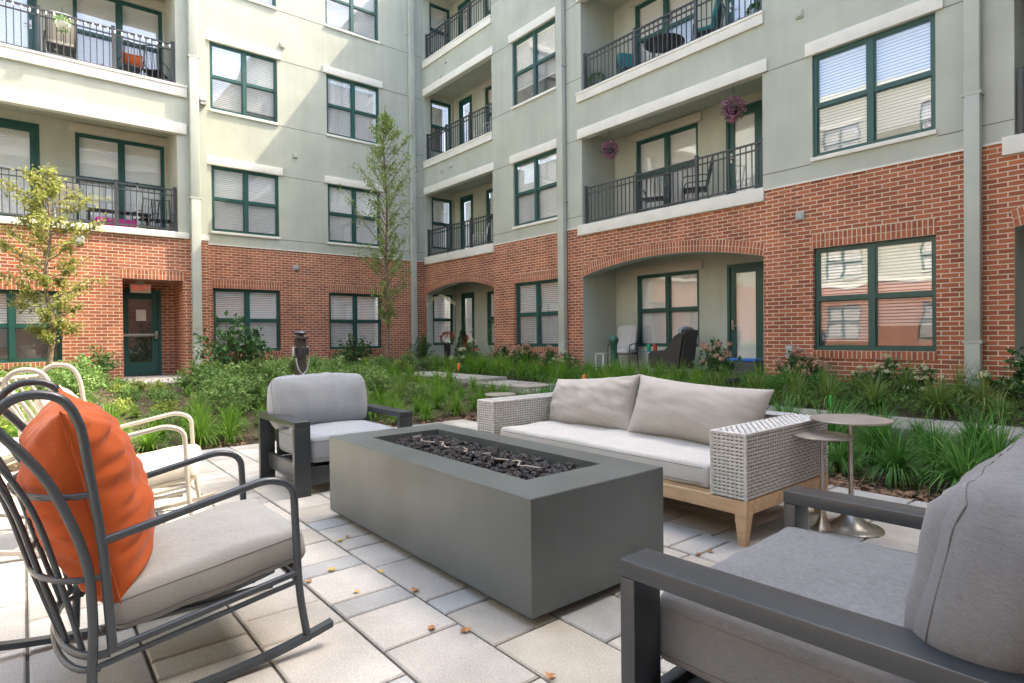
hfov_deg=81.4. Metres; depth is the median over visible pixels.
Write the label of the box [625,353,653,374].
grass tuft
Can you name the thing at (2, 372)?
leafy shrub
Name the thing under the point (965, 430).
grass tuft
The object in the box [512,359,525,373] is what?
grass tuft
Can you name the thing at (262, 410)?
grass tuft
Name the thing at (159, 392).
leafy shrub
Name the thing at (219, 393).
leafy shrub
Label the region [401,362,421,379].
grass tuft
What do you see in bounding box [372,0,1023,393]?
apartment building
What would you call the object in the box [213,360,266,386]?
leafy shrub
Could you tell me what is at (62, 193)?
patio chair
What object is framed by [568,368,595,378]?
grass tuft
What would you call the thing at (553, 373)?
grass tuft
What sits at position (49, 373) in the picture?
leafy shrub
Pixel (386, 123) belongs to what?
tree
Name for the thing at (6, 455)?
rocking chair
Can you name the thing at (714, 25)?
patio chair
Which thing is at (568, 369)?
grass tuft
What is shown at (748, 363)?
storage box
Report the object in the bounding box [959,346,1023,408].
cream hydrangea
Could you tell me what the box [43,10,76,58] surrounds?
planter
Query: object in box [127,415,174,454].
grass tuft
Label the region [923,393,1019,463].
grass tuft
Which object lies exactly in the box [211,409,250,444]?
grass tuft
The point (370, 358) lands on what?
leafy shrub
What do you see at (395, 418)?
grass tuft
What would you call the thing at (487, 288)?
window
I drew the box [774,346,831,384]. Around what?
hydrangea
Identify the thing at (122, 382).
leafy shrub
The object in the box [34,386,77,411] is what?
throw pillow
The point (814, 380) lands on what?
boxwood
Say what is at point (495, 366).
grass tuft
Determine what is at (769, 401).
grass tuft
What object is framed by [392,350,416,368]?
leafy shrub
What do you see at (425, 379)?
grass tuft
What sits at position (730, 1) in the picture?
door
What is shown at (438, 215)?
window
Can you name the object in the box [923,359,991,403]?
grass tuft
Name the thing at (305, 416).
club armchair
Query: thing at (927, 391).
grass tuft
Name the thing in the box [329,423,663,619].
fire pit
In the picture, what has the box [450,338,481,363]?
cream hydrangea
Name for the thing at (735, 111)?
hanging basket
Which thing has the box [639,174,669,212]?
patio chair
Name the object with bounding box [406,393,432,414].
grass tuft
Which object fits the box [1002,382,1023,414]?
grass tuft
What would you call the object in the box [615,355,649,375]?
grass tuft
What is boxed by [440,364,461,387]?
grass tuft
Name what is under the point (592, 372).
grass tuft
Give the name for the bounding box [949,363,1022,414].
grass tuft
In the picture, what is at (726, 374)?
grass tuft
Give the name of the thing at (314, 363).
leafy shrub
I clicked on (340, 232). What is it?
window
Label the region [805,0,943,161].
window
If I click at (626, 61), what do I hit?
patio chair
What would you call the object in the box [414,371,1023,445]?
garden path
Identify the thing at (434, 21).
window
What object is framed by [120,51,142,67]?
throw pillow
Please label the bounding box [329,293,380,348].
window
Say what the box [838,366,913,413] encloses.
grass tuft
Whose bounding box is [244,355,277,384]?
leafy shrub
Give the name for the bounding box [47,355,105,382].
leafy shrub
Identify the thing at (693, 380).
grass tuft
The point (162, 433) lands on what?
grass tuft
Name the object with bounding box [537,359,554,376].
grass tuft
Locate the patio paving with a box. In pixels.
[0,419,927,682]
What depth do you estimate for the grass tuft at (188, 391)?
9.62 m
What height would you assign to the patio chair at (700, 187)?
1.014 m
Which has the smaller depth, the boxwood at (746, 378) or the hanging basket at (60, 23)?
the boxwood at (746, 378)
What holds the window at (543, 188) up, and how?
in the apartment building at (862, 204)
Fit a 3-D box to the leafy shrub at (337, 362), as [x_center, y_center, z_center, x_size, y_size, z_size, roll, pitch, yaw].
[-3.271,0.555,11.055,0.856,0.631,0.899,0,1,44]
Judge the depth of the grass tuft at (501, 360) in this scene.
13.60 m
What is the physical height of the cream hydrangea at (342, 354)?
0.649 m
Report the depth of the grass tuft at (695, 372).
9.80 m
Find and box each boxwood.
[733,369,772,387]
[758,369,799,391]
[763,366,811,396]
[804,370,853,393]
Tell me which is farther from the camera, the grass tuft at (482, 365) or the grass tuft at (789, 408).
the grass tuft at (482, 365)
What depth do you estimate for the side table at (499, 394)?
6.39 m
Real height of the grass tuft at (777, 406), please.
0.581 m
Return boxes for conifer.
[246,329,266,361]
[453,329,468,362]
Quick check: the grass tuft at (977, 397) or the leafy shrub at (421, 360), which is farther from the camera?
the leafy shrub at (421, 360)
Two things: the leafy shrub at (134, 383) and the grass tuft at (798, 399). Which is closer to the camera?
the grass tuft at (798, 399)
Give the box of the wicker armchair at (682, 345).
[648,326,697,373]
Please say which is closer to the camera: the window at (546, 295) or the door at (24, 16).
the door at (24, 16)
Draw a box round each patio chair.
[49,183,80,222]
[117,40,144,74]
[132,198,159,229]
[138,44,168,78]
[151,200,172,230]
[473,122,490,137]
[473,223,489,244]
[607,325,639,368]
[617,53,641,73]
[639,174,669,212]
[681,157,713,203]
[692,0,725,39]
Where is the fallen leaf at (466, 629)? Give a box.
[460,626,470,632]
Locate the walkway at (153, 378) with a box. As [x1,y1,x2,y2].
[121,374,186,384]
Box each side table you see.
[485,392,515,396]
[513,383,548,393]
[792,430,854,532]
[810,414,893,537]
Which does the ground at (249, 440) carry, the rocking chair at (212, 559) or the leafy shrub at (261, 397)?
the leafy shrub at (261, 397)
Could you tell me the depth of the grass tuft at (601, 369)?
12.03 m
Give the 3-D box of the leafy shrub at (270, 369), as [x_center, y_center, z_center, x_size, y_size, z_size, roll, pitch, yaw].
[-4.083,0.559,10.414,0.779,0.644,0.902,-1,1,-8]
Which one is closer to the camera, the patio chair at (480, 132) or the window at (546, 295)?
the window at (546, 295)
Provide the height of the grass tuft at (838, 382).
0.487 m
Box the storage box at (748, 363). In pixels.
[726,358,762,376]
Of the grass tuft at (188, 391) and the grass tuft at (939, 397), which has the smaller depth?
the grass tuft at (939, 397)
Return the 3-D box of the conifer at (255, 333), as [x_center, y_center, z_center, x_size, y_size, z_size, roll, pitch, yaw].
[-6.138,0.252,14.245,0.600,1.132,0.613,-1,1,-39]
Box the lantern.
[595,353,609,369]
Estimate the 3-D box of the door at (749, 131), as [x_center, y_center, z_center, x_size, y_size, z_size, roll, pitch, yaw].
[4.943,-3.733,12.190,0.861,2.020,1.170,-1,1,-39]
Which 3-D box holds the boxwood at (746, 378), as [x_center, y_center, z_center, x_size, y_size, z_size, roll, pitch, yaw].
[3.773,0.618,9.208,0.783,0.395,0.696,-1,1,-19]
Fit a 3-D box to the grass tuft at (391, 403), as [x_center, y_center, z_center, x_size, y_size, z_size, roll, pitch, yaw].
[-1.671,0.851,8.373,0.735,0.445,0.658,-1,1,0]
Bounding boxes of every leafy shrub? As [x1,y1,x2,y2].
[0,364,8,376]
[0,374,30,392]
[0,402,36,437]
[9,361,42,371]
[15,365,40,389]
[39,365,60,388]
[43,368,109,396]
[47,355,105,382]
[48,353,108,392]
[76,388,102,403]
[94,373,112,388]
[104,397,138,415]
[107,377,127,389]
[109,382,132,395]
[114,385,143,404]
[127,377,153,391]
[139,408,175,426]
[145,380,170,391]
[146,399,181,412]
[147,385,176,398]
[151,389,183,406]
[170,357,219,391]
[173,375,189,388]
[187,362,244,390]
[190,374,247,406]
[196,369,266,409]
[198,358,238,376]
[212,384,260,415]
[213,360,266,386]
[239,376,268,409]
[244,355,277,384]
[253,355,292,387]
[277,355,311,374]
[307,357,328,372]
[308,361,336,373]
[313,355,359,372]
[321,363,350,372]
[350,362,364,373]
[355,355,372,366]
[359,362,395,381]
[362,368,398,397]
[368,353,393,368]
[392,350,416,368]
[392,358,412,370]
[403,380,431,402]
[417,354,431,366]
[422,352,444,369]
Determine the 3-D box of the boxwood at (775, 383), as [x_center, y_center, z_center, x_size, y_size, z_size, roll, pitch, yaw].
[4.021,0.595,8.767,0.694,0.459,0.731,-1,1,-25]
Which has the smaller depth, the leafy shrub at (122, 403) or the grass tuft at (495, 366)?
the leafy shrub at (122, 403)
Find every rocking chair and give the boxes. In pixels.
[0,363,214,555]
[0,378,332,682]
[0,409,21,474]
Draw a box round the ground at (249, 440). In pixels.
[5,339,1023,502]
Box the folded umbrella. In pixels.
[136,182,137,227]
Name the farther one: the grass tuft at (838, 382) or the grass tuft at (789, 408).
the grass tuft at (838, 382)
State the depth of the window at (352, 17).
18.00 m
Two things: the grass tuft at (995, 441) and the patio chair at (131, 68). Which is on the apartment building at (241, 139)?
the patio chair at (131, 68)
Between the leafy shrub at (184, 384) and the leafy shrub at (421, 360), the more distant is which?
the leafy shrub at (421, 360)
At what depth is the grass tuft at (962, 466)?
4.27 m
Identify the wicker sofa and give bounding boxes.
[477,374,827,547]
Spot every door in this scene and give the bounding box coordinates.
[0,0,36,49]
[0,118,39,218]
[123,289,161,375]
[458,0,489,34]
[459,94,491,144]
[460,194,492,249]
[461,292,491,351]
[725,0,759,24]
[726,99,761,194]
[727,261,763,370]
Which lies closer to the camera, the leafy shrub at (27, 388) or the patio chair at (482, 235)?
the leafy shrub at (27, 388)
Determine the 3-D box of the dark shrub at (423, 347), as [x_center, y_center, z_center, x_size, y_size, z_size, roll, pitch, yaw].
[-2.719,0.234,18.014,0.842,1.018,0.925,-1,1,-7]
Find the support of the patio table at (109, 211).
on the apartment building at (241, 139)
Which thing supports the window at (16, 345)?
in the apartment building at (241, 139)
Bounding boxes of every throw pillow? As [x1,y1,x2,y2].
[16,388,154,604]
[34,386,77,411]
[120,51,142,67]
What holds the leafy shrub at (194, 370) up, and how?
on the ground at (249, 440)
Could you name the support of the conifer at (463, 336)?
on the ground at (249, 440)
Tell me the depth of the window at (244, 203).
15.91 m
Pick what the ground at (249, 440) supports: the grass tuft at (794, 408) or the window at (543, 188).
the grass tuft at (794, 408)
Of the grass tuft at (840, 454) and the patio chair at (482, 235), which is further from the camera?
the patio chair at (482, 235)
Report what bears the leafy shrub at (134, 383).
on the ground at (249, 440)
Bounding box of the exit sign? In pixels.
[130,281,150,292]
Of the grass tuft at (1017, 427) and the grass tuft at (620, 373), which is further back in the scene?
the grass tuft at (620, 373)
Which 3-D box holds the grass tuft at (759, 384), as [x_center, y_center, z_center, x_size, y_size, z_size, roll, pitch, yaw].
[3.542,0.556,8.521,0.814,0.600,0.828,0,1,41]
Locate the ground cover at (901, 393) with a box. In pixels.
[2,360,1023,446]
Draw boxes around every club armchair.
[258,372,411,497]
[620,438,1023,682]
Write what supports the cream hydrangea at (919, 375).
on the ground at (249, 440)
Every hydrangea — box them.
[330,347,361,365]
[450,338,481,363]
[484,340,520,363]
[505,341,544,363]
[540,345,570,366]
[548,350,580,368]
[692,337,742,381]
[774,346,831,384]
[851,353,914,392]
[894,363,948,398]
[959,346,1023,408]
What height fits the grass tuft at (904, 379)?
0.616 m
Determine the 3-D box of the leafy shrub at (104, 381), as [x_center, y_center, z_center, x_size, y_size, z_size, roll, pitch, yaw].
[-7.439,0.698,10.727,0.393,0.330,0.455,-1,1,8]
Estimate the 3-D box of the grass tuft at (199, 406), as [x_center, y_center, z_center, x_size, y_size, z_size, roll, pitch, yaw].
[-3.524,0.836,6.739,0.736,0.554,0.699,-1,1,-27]
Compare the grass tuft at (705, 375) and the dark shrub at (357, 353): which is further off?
the dark shrub at (357, 353)
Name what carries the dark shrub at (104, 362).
on the ground at (249, 440)
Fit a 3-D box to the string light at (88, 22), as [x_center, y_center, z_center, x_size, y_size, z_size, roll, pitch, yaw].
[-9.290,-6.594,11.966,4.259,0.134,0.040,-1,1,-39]
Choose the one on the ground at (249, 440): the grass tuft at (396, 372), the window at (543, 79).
the grass tuft at (396, 372)
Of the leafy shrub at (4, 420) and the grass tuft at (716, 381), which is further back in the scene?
the grass tuft at (716, 381)
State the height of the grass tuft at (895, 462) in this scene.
0.571 m
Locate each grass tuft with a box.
[0,423,15,433]
[1,409,35,437]
[104,396,138,430]
[110,410,139,445]
[122,398,145,418]
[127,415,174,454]
[142,384,157,399]
[146,410,177,440]
[166,385,229,424]
[168,392,229,440]
[169,403,210,432]
[171,398,230,447]
[179,383,196,396]
[209,398,252,435]
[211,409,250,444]
[221,399,251,429]
[247,401,266,425]
[366,383,381,403]
[368,394,382,420]
[371,382,396,405]
[376,387,411,418]
[378,397,420,424]
[380,375,415,404]
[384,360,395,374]
[387,360,413,384]
[387,373,414,397]
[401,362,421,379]
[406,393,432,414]
[408,367,422,384]
[412,377,433,398]
[413,396,440,421]
[418,373,434,385]
[421,382,451,409]
[422,370,444,384]
[426,378,450,401]
[427,371,451,390]
[430,357,442,370]
[431,350,456,370]
[438,387,473,416]
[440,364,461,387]
[444,355,465,372]
[446,377,460,397]
[453,381,468,399]
[459,350,477,373]
[461,349,476,371]
[462,386,486,410]
[465,373,480,391]
[466,351,492,374]
[467,381,489,401]
[484,355,505,375]
[484,381,501,396]
[486,348,513,373]
[493,382,512,397]
[494,352,518,376]
[507,356,531,378]
[507,381,534,395]
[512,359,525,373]
[514,348,533,368]
[523,362,543,380]
[523,375,554,393]
[527,360,544,372]
[528,356,544,374]
[533,372,556,392]
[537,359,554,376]
[543,357,567,377]
[543,361,558,383]
[547,357,580,382]
[558,358,572,373]
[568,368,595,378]
[570,361,584,377]
[579,360,603,378]
[580,357,595,375]
[595,360,606,375]
[596,356,625,376]
[598,362,616,377]
[602,356,632,375]
[608,355,639,376]
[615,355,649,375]
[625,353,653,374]
[637,360,662,381]
[649,366,680,380]
[650,358,668,379]
[650,359,672,376]
[660,359,691,381]
[664,357,694,379]
[681,364,710,383]
[682,362,707,382]
[689,363,716,383]
[697,363,735,386]
[711,366,740,386]
[715,367,744,387]
[733,362,781,401]
[737,370,764,387]
[739,384,792,411]
[741,353,772,388]
[767,388,811,413]
[767,398,813,414]
[772,359,807,388]
[774,368,823,407]
[775,361,820,399]
[782,400,806,414]
[794,383,876,461]
[800,386,867,447]
[801,369,856,409]
[807,369,854,401]
[813,359,847,395]
[827,425,880,478]
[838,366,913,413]
[838,368,876,398]
[839,411,946,490]
[842,399,922,467]
[845,370,897,400]
[846,405,912,451]
[854,393,920,443]
[879,357,934,399]
[893,409,947,446]
[894,408,964,460]
[899,372,977,419]
[901,415,973,482]
[902,413,1010,495]
[903,374,961,409]
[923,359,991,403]
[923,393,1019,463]
[931,396,1023,476]
[947,412,1007,450]
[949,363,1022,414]
[966,384,1023,423]
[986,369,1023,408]
[997,407,1023,447]
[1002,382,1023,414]
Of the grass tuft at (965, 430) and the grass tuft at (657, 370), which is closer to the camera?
the grass tuft at (965, 430)
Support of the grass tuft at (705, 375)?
on the ground at (249, 440)
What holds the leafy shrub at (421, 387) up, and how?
on the ground at (249, 440)
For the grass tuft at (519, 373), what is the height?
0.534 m
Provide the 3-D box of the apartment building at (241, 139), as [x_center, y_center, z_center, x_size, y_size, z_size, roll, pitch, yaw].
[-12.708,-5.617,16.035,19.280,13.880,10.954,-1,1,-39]
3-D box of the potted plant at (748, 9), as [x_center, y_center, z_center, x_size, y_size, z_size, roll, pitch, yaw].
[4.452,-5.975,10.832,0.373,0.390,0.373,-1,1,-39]
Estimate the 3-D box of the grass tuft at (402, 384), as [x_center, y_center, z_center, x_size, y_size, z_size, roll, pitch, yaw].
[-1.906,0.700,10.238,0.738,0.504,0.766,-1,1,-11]
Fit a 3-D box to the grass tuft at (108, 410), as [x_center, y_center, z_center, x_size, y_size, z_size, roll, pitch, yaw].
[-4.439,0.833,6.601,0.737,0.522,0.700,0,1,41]
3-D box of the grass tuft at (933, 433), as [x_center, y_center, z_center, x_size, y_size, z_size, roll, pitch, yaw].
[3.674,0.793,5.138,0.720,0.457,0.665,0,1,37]
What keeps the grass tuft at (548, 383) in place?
on the ground at (249, 440)
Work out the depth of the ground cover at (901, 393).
8.21 m
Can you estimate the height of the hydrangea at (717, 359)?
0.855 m
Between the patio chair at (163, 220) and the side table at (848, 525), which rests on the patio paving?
the side table at (848, 525)
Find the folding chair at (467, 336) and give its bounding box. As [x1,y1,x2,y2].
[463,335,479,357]
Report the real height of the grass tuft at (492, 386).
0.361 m
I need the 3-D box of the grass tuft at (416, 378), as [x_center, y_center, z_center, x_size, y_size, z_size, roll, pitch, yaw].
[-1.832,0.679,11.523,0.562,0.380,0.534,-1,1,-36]
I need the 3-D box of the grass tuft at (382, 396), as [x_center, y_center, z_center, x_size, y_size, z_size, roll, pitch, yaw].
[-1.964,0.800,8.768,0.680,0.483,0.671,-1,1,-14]
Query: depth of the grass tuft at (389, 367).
13.05 m
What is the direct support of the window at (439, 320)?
in the apartment building at (862, 204)
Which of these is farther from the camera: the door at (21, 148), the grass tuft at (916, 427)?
the door at (21, 148)
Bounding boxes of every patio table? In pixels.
[87,207,150,228]
[646,33,684,57]
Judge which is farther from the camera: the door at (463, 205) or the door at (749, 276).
the door at (463, 205)
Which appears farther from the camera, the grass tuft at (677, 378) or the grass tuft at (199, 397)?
the grass tuft at (677, 378)
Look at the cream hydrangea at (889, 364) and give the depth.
8.45 m
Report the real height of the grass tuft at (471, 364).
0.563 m
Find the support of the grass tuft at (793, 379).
on the ground at (249, 440)
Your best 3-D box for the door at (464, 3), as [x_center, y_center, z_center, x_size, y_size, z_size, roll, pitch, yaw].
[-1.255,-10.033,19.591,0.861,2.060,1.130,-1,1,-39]
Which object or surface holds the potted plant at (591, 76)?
on the apartment building at (862, 204)
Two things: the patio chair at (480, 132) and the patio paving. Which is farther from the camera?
the patio chair at (480, 132)
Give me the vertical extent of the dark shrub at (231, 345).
1.432 m
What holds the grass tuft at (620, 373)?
on the ground at (249, 440)
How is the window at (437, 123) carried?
in the apartment building at (862, 204)
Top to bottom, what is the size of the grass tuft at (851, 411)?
0.621 m
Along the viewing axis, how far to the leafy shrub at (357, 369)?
12.00 m
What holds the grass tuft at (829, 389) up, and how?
on the ground at (249, 440)
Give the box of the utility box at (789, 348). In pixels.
[786,346,794,365]
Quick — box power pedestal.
[291,330,309,374]
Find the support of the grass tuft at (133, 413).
on the ground at (249, 440)
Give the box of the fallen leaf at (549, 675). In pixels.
[545,672,555,680]
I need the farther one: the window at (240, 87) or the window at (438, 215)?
the window at (438, 215)
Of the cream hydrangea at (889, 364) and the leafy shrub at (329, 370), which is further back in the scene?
the leafy shrub at (329, 370)
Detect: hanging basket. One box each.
[52,10,72,33]
[600,133,618,159]
[720,86,746,122]
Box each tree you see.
[0,163,114,366]
[336,104,417,358]
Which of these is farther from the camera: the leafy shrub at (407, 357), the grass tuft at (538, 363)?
the leafy shrub at (407, 357)
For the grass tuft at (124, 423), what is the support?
on the ground at (249, 440)
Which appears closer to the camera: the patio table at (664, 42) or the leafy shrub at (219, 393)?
the leafy shrub at (219, 393)
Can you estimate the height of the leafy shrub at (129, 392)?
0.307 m
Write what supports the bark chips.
on the ground at (249, 440)
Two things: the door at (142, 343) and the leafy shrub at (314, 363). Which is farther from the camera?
the door at (142, 343)
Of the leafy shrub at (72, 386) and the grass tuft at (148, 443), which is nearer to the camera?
the grass tuft at (148, 443)
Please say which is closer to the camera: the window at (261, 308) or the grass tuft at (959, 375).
the grass tuft at (959, 375)
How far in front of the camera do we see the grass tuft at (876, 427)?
5.50 m
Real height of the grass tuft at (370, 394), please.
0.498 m
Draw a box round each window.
[0,289,61,362]
[69,121,167,229]
[73,0,164,78]
[205,31,280,125]
[207,156,282,239]
[213,288,279,351]
[247,0,276,9]
[323,65,382,146]
[324,175,383,248]
[325,0,379,43]
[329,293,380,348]
[429,2,449,53]
[430,99,450,152]
[432,197,451,249]
[433,294,452,344]
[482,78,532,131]
[483,182,534,243]
[484,0,547,54]
[484,285,536,344]
[508,7,555,109]
[509,139,556,229]
[516,279,557,346]
[630,0,734,64]
[631,111,735,211]
[633,260,736,348]
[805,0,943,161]
[815,235,935,350]
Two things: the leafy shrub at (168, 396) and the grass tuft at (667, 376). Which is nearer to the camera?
the leafy shrub at (168, 396)
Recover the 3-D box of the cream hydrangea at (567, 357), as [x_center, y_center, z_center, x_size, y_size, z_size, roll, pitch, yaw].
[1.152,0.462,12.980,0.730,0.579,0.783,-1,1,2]
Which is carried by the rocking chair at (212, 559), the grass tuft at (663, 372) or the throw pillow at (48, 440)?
the throw pillow at (48, 440)
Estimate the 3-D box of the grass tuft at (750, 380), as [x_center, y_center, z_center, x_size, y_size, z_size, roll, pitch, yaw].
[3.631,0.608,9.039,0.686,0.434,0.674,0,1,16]
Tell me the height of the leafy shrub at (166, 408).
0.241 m
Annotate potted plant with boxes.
[439,331,454,360]
[487,320,493,350]
[588,72,605,85]
[746,1,759,15]
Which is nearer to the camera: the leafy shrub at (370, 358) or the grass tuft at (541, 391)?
the grass tuft at (541, 391)
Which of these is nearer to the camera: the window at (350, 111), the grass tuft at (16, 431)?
the grass tuft at (16, 431)
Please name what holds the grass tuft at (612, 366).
on the ground at (249, 440)
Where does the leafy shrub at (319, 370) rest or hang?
on the ground at (249, 440)
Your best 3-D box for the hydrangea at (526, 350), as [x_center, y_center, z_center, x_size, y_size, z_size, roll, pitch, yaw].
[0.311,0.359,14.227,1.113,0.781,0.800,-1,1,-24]
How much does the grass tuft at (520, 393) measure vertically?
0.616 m
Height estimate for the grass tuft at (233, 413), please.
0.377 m
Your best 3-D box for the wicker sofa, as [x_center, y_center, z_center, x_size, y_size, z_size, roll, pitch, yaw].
[0.860,0.676,4.396,1.006,0.843,2.416,-1,1,-39]
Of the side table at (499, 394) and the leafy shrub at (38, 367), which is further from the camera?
the leafy shrub at (38, 367)
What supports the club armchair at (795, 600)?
on the patio paving
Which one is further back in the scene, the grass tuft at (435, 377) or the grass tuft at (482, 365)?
the grass tuft at (482, 365)
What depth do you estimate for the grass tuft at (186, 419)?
7.13 m
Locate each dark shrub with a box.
[72,343,121,373]
[190,310,274,372]
[336,332,375,366]
[408,334,435,365]
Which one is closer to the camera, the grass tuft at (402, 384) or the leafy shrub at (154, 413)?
the leafy shrub at (154, 413)
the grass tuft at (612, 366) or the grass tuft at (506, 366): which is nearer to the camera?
the grass tuft at (612, 366)
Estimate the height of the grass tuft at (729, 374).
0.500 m
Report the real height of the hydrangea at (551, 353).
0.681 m
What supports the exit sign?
hanging from the apartment building at (241, 139)
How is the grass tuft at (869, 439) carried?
on the ground at (249, 440)
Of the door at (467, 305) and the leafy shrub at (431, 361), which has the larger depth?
the door at (467, 305)
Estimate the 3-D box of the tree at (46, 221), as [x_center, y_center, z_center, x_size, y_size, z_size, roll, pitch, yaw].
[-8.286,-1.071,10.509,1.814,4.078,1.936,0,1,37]
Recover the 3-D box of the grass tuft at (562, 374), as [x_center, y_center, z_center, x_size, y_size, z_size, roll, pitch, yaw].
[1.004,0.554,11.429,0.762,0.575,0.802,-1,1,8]
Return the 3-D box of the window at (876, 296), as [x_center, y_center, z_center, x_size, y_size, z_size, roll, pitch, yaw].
[5.941,-0.652,9.506,0.974,2.170,2.310,-1,1,-39]
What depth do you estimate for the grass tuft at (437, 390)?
9.20 m
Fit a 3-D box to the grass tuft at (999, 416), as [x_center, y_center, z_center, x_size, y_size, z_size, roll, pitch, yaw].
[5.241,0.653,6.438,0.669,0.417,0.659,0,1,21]
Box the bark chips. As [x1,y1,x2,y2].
[9,390,1021,502]
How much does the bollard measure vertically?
0.920 m
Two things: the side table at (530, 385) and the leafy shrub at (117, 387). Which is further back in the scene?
the leafy shrub at (117, 387)
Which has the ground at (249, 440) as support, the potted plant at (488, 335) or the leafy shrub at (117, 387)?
the leafy shrub at (117, 387)
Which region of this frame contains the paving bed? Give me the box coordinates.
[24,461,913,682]
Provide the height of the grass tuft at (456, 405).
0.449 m
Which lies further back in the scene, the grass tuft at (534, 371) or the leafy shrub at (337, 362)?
the grass tuft at (534, 371)
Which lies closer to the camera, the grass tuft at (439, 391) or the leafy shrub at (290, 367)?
the grass tuft at (439, 391)
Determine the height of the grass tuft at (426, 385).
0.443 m
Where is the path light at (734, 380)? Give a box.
[725,377,739,386]
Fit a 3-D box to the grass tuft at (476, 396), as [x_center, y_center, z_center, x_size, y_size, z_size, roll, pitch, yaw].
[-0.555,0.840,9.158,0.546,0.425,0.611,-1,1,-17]
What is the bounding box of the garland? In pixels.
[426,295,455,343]
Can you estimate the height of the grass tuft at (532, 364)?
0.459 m
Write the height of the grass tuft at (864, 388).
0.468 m
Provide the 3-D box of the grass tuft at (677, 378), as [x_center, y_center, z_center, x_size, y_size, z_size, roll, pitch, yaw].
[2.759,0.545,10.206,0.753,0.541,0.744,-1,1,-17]
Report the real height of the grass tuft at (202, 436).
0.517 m
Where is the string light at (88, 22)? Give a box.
[3,0,169,47]
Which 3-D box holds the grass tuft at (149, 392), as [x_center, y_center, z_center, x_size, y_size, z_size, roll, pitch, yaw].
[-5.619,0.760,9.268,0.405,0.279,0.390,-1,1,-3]
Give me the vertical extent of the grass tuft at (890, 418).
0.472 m
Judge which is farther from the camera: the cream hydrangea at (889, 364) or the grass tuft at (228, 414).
the cream hydrangea at (889, 364)
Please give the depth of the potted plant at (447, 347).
18.63 m
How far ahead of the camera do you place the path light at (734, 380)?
9.28 m
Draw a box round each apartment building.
[0,0,424,381]
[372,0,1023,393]
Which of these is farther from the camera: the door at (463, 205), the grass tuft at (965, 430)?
the door at (463, 205)
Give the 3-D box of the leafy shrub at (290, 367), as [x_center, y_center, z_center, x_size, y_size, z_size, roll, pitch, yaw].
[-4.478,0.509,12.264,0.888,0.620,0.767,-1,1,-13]
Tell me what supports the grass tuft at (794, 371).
on the ground at (249, 440)
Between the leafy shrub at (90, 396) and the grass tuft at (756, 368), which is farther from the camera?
the grass tuft at (756, 368)
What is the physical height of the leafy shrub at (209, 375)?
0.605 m
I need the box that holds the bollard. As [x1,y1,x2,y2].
[609,335,618,369]
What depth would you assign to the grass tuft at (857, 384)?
8.26 m
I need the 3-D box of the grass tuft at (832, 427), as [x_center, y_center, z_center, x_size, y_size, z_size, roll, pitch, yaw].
[2.897,0.709,5.490,0.980,0.688,0.906,0,1,34]
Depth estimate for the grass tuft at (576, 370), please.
11.90 m
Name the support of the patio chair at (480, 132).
on the apartment building at (862, 204)
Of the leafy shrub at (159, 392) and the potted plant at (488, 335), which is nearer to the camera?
the leafy shrub at (159, 392)
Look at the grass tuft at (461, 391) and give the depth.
10.05 m
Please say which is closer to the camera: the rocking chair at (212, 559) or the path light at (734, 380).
the rocking chair at (212, 559)
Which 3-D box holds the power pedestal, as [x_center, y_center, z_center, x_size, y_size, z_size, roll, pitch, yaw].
[-2.660,0.497,7.504,0.190,1.272,0.197,-1,1,-39]
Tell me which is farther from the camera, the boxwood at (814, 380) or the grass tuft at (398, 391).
the grass tuft at (398, 391)
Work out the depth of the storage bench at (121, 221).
13.04 m
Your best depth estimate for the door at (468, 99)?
19.55 m
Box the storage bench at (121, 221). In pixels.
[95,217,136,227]
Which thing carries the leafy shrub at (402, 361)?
on the ground at (249, 440)
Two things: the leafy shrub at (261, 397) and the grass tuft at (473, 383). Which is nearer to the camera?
the leafy shrub at (261, 397)
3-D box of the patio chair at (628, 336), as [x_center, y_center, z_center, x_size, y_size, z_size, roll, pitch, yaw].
[2.596,0.155,13.794,0.562,1.068,0.626,0,1,36]
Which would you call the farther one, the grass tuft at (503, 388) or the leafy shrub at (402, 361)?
the leafy shrub at (402, 361)
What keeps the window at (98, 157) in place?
in the apartment building at (241, 139)

